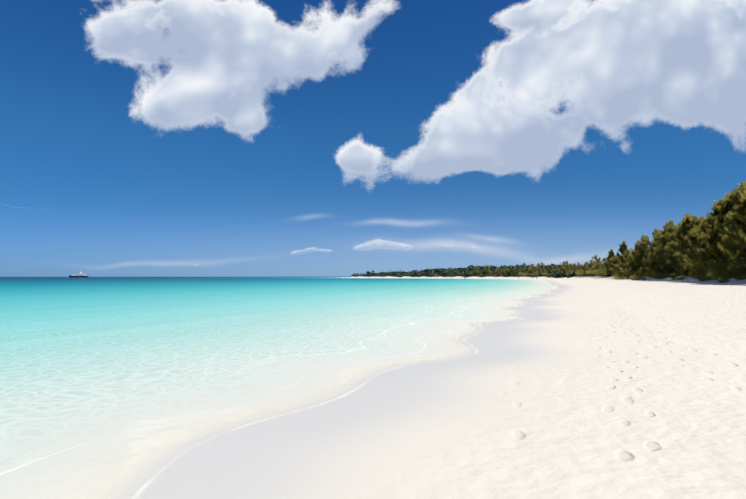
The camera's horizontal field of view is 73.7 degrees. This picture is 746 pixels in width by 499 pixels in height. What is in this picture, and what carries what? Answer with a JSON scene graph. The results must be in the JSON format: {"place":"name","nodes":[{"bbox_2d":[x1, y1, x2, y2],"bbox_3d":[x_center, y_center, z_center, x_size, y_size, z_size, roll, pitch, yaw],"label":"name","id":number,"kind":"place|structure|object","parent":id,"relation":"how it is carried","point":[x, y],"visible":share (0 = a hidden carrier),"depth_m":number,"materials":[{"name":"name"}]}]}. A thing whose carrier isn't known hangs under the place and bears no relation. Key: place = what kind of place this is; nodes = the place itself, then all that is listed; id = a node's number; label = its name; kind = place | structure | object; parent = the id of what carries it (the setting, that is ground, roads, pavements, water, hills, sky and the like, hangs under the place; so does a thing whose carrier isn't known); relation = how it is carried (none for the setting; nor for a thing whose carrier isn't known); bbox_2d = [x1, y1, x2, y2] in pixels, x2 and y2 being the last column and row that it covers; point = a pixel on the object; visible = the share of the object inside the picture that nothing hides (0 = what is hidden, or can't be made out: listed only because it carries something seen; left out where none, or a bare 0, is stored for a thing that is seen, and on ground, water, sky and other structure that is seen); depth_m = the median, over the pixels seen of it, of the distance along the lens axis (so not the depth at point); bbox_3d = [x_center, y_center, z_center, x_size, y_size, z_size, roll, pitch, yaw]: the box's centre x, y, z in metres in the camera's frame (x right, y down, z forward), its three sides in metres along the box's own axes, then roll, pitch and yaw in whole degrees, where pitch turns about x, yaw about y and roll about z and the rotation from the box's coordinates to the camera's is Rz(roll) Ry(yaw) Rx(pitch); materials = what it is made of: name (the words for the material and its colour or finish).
{"place":"outdoors","nodes":[
{"label":"outdoors","id":0,"kind":"place"},
{"bbox_2d":[0,277,559,498],"bbox_3d":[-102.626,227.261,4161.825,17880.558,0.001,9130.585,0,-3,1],"label":"sea water","id":1,"kind":"structure","parent":0,"point":[106,383],"depth_m":12.51,"materials":[{"name":"teal liquid"}]},
{"bbox_2d":[69,272,87,276],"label":"motor yacht","id":2,"kind":"object","parent":1,"relation":"on","point":[80,274],"visible":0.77,"depth_m":1031.51,"materials":[{"name":"white metal"}]},
{"bbox_2d":[0,0,745,276],"label":"sky","id":3,"kind":"structure","parent":0,"point":[139,138],"materials":[{"name":"blue"}]},
{"bbox_2d":[99,269,745,498],"bbox_3d":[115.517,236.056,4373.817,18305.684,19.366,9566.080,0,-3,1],"label":"sand beach","id":4,"kind":"structure","parent":0,"point":[592,387],"depth_m":6.00,"materials":[{"name":"white sand"}]},
{"bbox_2d":[351,263,639,277],"bbox_3d":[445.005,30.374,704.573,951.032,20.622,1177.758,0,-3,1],"label":"bush canopy","id":5,"kind":"object","parent":4,"relation":"on","point":[444,272],"visible":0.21,"depth_m":562.39,"materials":[{"name":"green plant"}]},
{"bbox_2d":[538,262,545,274],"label":"casuarina tree","id":6,"kind":"object","parent":4,"relation":"on","point":[543,267],"visible":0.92,"depth_m":375.68,"materials":[{"name":"green plant"}]},
{"bbox_2d":[580,270,588,275],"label":"understory bush","id":7,"kind":"object","parent":4,"relation":"on","point":[583,272],"visible":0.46,"depth_m":282.96,"materials":[{"name":"green plant"}]},
{"bbox_2d":[586,259,594,274],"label":"casuarina tree","id":8,"kind":"object","parent":4,"relation":"on","point":[592,263],"visible":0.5,"depth_m":279.45,"materials":[{"name":"green plant"}]},
{"bbox_2d":[593,260,600,274],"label":"casuarina tree","id":9,"kind":"object","parent":4,"relation":"on","point":[598,265],"visible":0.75,"depth_m":253.80,"materials":[{"name":"green plant"}]},
{"bbox_2d":[596,268,606,275],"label":"understory bush","id":10,"kind":"object","parent":4,"relation":"on","point":[600,273],"visible":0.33,"depth_m":242.76,"materials":[{"name":"green plant"}]},
{"bbox_2d":[600,249,616,274],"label":"casuarina tree","id":11,"kind":"object","parent":4,"relation":"on","point":[610,254],"visible":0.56,"depth_m":232.09,"materials":[{"name":"green plant"}]},
{"bbox_2d":[609,258,613,274],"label":"casuarina tree","id":12,"kind":"object","parent":4,"relation":"on","point":[611,264],"visible":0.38,"depth_m":224.86,"materials":[{"name":"green plant"}]},
{"bbox_2d":[609,240,630,274],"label":"casuarina tree","id":13,"kind":"object","parent":4,"relation":"on","point":[623,251],"visible":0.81,"depth_m":199.04,"materials":[{"name":"green plant"}]},
{"bbox_2d":[622,255,632,274],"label":"casuarina tree","id":14,"kind":"object","parent":4,"relation":"on","point":[627,263],"visible":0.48,"depth_m":184.15,"materials":[{"name":"green plant"}]},
{"bbox_2d":[622,266,641,274],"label":"understory bush","id":15,"kind":"object","parent":4,"relation":"on","point":[630,272],"visible":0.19,"depth_m":178.10,"materials":[{"name":"green plant"}]},
{"bbox_2d":[623,248,645,275],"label":"casuarina tree","id":16,"kind":"object","parent":4,"relation":"on","point":[637,252],"visible":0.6,"depth_m":172.41,"materials":[{"name":"green plant"}]},
{"bbox_2d":[629,274,644,279],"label":"dune shrub","id":17,"kind":"object","parent":4,"relation":"on","point":[637,278],"visible":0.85,"depth_m":150.05,"materials":[{"name":"green plant"}]},
{"bbox_2d":[630,240,646,266],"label":"casuarina tree","id":18,"kind":"object","parent":4,"relation":"on","point":[638,241],"visible":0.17,"depth_m":180.09,"materials":[{"name":"green plant"}]},
{"bbox_2d":[633,268,649,275],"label":"understory bush","id":19,"kind":"object","parent":4,"relation":"on","point":[638,272],"visible":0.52,"depth_m":170.12,"materials":[{"name":"green plant"}]},
{"bbox_2d":[634,234,650,272],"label":"casuarina tree","id":20,"kind":"object","parent":4,"relation":"on","point":[644,245],"visible":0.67,"depth_m":168.51,"materials":[{"name":"green plant"}]},
{"bbox_2d":[640,246,657,269],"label":"casuarina tree","id":21,"kind":"object","parent":4,"relation":"on","point":[651,250],"visible":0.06,"depth_m":151.75,"materials":[{"name":"green plant"}]},
{"bbox_2d":[641,234,661,271],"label":"casuarina tree","id":22,"kind":"object","parent":4,"relation":"on","point":[656,243],"visible":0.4,"depth_m":144.80,"materials":[{"name":"green plant"}]},
{"bbox_2d":[642,228,661,261],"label":"casuarina tree","id":23,"kind":"object","parent":4,"relation":"on","point":[653,233],"visible":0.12,"depth_m":163.90,"materials":[{"name":"green plant"}]},
{"bbox_2d":[646,263,660,273],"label":"understory bush","id":24,"kind":"object","parent":4,"relation":"on","point":[654,271],"visible":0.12,"depth_m":144.07,"materials":[{"name":"green plant"}]},
{"bbox_2d":[651,235,668,272],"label":"casuarina tree","id":25,"kind":"object","parent":4,"relation":"on","point":[655,259],"visible":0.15,"depth_m":136.69,"materials":[{"name":"green plant"}]},
{"bbox_2d":[656,244,663,273],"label":"casuarina tree","id":26,"kind":"object","parent":4,"relation":"on","point":[660,269],"visible":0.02,"depth_m":141.65,"materials":[{"name":"green plant"}]},
{"bbox_2d":[648,220,673,264],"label":"casuarina tree","id":27,"kind":"object","parent":4,"relation":"on","point":[663,232],"visible":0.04,"depth_m":147.90,"materials":[{"name":"green plant"}]},
{"bbox_2d":[654,234,667,268],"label":"casuarina tree","id":28,"kind":"object","parent":4,"relation":"on","point":[660,248],"visible":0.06,"depth_m":139.76,"materials":[{"name":"green plant"}]},
{"bbox_2d":[653,273,668,278],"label":"dune shrub","id":29,"kind":"object","parent":4,"relation":"on","point":[659,276],"visible":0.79,"depth_m":128.31,"materials":[{"name":"green plant"}]},
{"bbox_2d":[655,222,679,275],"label":"casuarina tree","id":30,"kind":"object","parent":4,"relation":"on","point":[669,229],"visible":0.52,"depth_m":133.04,"materials":[{"name":"green plant"}]},
{"bbox_2d":[657,225,680,273],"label":"casuarina tree","id":31,"kind":"object","parent":4,"relation":"on","point":[667,250],"visible":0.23,"depth_m":125.77,"materials":[{"name":"green plant"}]},
{"bbox_2d":[662,241,680,275],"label":"casuarina tree","id":32,"kind":"object","parent":4,"relation":"on","point":[668,268],"visible":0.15,"depth_m":129.08,"materials":[{"name":"green plant"}]},
{"bbox_2d":[666,274,676,277],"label":"dune shrub","id":33,"kind":"object","parent":4,"relation":"on","point":[674,275],"visible":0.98,"depth_m":122.22,"materials":[{"name":"green plant"}]},
{"bbox_2d":[662,214,699,275],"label":"casuarina tree","id":34,"kind":"object","parent":4,"relation":"on","point":[687,224],"visible":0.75,"depth_m":114.53,"materials":[{"name":"green plant"}]},
{"bbox_2d":[672,234,689,268],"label":"casuarina tree","id":35,"kind":"object","parent":4,"relation":"on","point":[682,258],"visible":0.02,"depth_m":121.55,"materials":[{"name":"green plant"}]},
{"bbox_2d":[674,214,698,254],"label":"casuarina tree","id":36,"kind":"object","parent":4,"relation":"on","point":[695,219],"visible":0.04,"depth_m":117.94,"materials":[{"name":"green plant"}]},
{"bbox_2d":[669,212,703,253],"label":"casuarina tree","id":37,"kind":"object","parent":4,"relation":"on","point":[700,220],"visible":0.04,"depth_m":132.80,"materials":[{"name":"green plant"}]},
{"bbox_2d":[679,267,693,275],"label":"understory bush","id":38,"kind":"object","parent":4,"relation":"on","point":[683,272],"visible":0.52,"depth_m":117.04,"materials":[{"name":"green plant"}]},
{"bbox_2d":[682,229,700,266],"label":"casuarina tree","id":39,"kind":"object","parent":4,"relation":"on","point":[691,240],"visible":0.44,"depth_m":111.21,"materials":[{"name":"green plant"}]},
{"bbox_2d":[682,255,713,275],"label":"understory bush","id":40,"kind":"object","parent":4,"relation":"on","point":[699,267],"visible":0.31,"depth_m":103.56,"materials":[{"name":"green plant"}]},
{"bbox_2d":[695,222,704,260],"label":"casuarina tree","id":41,"kind":"object","parent":4,"relation":"on","point":[702,223],"visible":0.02,"depth_m":107.66,"materials":[{"name":"green plant"}]},
{"bbox_2d":[687,214,725,265],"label":"casuarina tree","id":42,"kind":"object","parent":4,"relation":"on","point":[712,224],"visible":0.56,"depth_m":97.61,"materials":[{"name":"green plant"}]},
{"bbox_2d":[700,275,717,280],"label":"dune shrub","id":43,"kind":"object","parent":4,"relation":"on","point":[706,278],"visible":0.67,"depth_m":89.21,"materials":[{"name":"green plant"}]},
{"bbox_2d":[694,199,725,255],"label":"casuarina tree","id":44,"kind":"object","parent":4,"relation":"on","point":[719,203],"visible":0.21,"depth_m":105.88,"materials":[{"name":"green plant"}]},
{"bbox_2d":[698,218,724,263],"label":"casuarina tree","id":45,"kind":"object","parent":4,"relation":"on","point":[700,250],"visible":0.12,"depth_m":100.11,"materials":[{"name":"green plant"}]},
{"bbox_2d":[705,258,727,272],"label":"understory bush","id":46,"kind":"object","parent":4,"relation":"on","point":[711,267],"visible":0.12,"depth_m":94.91,"materials":[{"name":"green plant"}]},
{"bbox_2d":[707,255,728,273],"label":"understory bush","id":47,"kind":"object","parent":4,"relation":"on","point":[724,263],"visible":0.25,"depth_m":92.88,"materials":[{"name":"green plant"}]},
{"bbox_2d":[703,191,737,262],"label":"casuarina tree","id":48,"kind":"object","parent":4,"relation":"on","point":[715,236],"visible":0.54,"depth_m":93.13,"materials":[{"name":"green plant"}]},
{"bbox_2d":[717,278,728,282],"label":"dune shrub","id":49,"kind":"object","parent":4,"relation":"on","point":[724,280],"visible":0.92,"depth_m":78.92,"materials":[{"name":"green plant"}]},
{"bbox_2d":[708,267,740,279],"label":"dune shrub","id":50,"kind":"object","parent":4,"relation":"on","point":[715,275],"visible":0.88,"depth_m":83.32,"materials":[{"name":"green plant"}]},
{"bbox_2d":[720,262,733,272],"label":"understory bush","id":51,"kind":"object","parent":4,"relation":"on","point":[730,265],"visible":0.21,"depth_m":89.37,"materials":[{"name":"green plant"}]},
{"bbox_2d":[718,211,736,262],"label":"casuarina tree","id":52,"kind":"object","parent":4,"relation":"on","point":[728,222],"visible":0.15,"depth_m":89.03,"materials":[{"name":"green plant"}]},
{"bbox_2d":[717,191,745,266],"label":"casuarina tree","id":53,"kind":"object","parent":4,"relation":"on","point":[740,208],"visible":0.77,"depth_m":78.97,"materials":[{"name":"green plant"}]},
{"bbox_2d":[722,211,741,262],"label":"casuarina tree","id":54,"kind":"object","parent":4,"relation":"on","point":[732,225],"visible":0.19,"depth_m":85.08,"materials":[{"name":"green plant"}]},
{"bbox_2d":[725,266,741,273],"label":"understory bush","id":55,"kind":"object","parent":4,"relation":"on","point":[732,269],"visible":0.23,"depth_m":87.05,"materials":[{"name":"green plant"}]},
{"bbox_2d":[723,183,745,238],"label":"casuarina tree","id":56,"kind":"object","parent":4,"relation":"on","point":[739,191],"visible":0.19,"depth_m":90.59,"materials":[{"name":"green plant"}]},
{"bbox_2d":[726,257,745,274],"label":"understory bush","id":57,"kind":"object","parent":4,"relation":"on","point":[736,267],"visible":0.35,"depth_m":84.34,"materials":[{"name":"green plant"}]},
{"bbox_2d":[728,214,745,247],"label":"casuarina tree","id":58,"kind":"object","parent":4,"relation":"on","point":[737,239],"visible":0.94,"depth_m":73.52,"materials":[{"name":"green plant"}]},
{"bbox_2d":[731,224,745,254],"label":"casuarina tree","id":59,"kind":"object","parent":4,"relation":"on","point":[739,248],"visible":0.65,"depth_m":75.02,"materials":[{"name":"green plant"}]},
{"bbox_2d":[732,274,745,279],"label":"dune shrub","id":60,"kind":"object","parent":4,"relation":"on","point":[739,277],"visible":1,"depth_m":75.67,"materials":[{"name":"green plant"}]},
{"bbox_2d":[734,258,745,274],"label":"understory bush","id":61,"kind":"object","parent":4,"relation":"on","point":[741,268],"visible":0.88,"depth_m":81.01,"materials":[{"name":"green plant"}]},
{"bbox_2d":[738,212,745,239],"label":"casuarina tree","id":62,"kind":"object","parent":4,"relation":"on","point":[743,236],"visible":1,"depth_m":70.10,"materials":[{"name":"green plant"}]}
]}

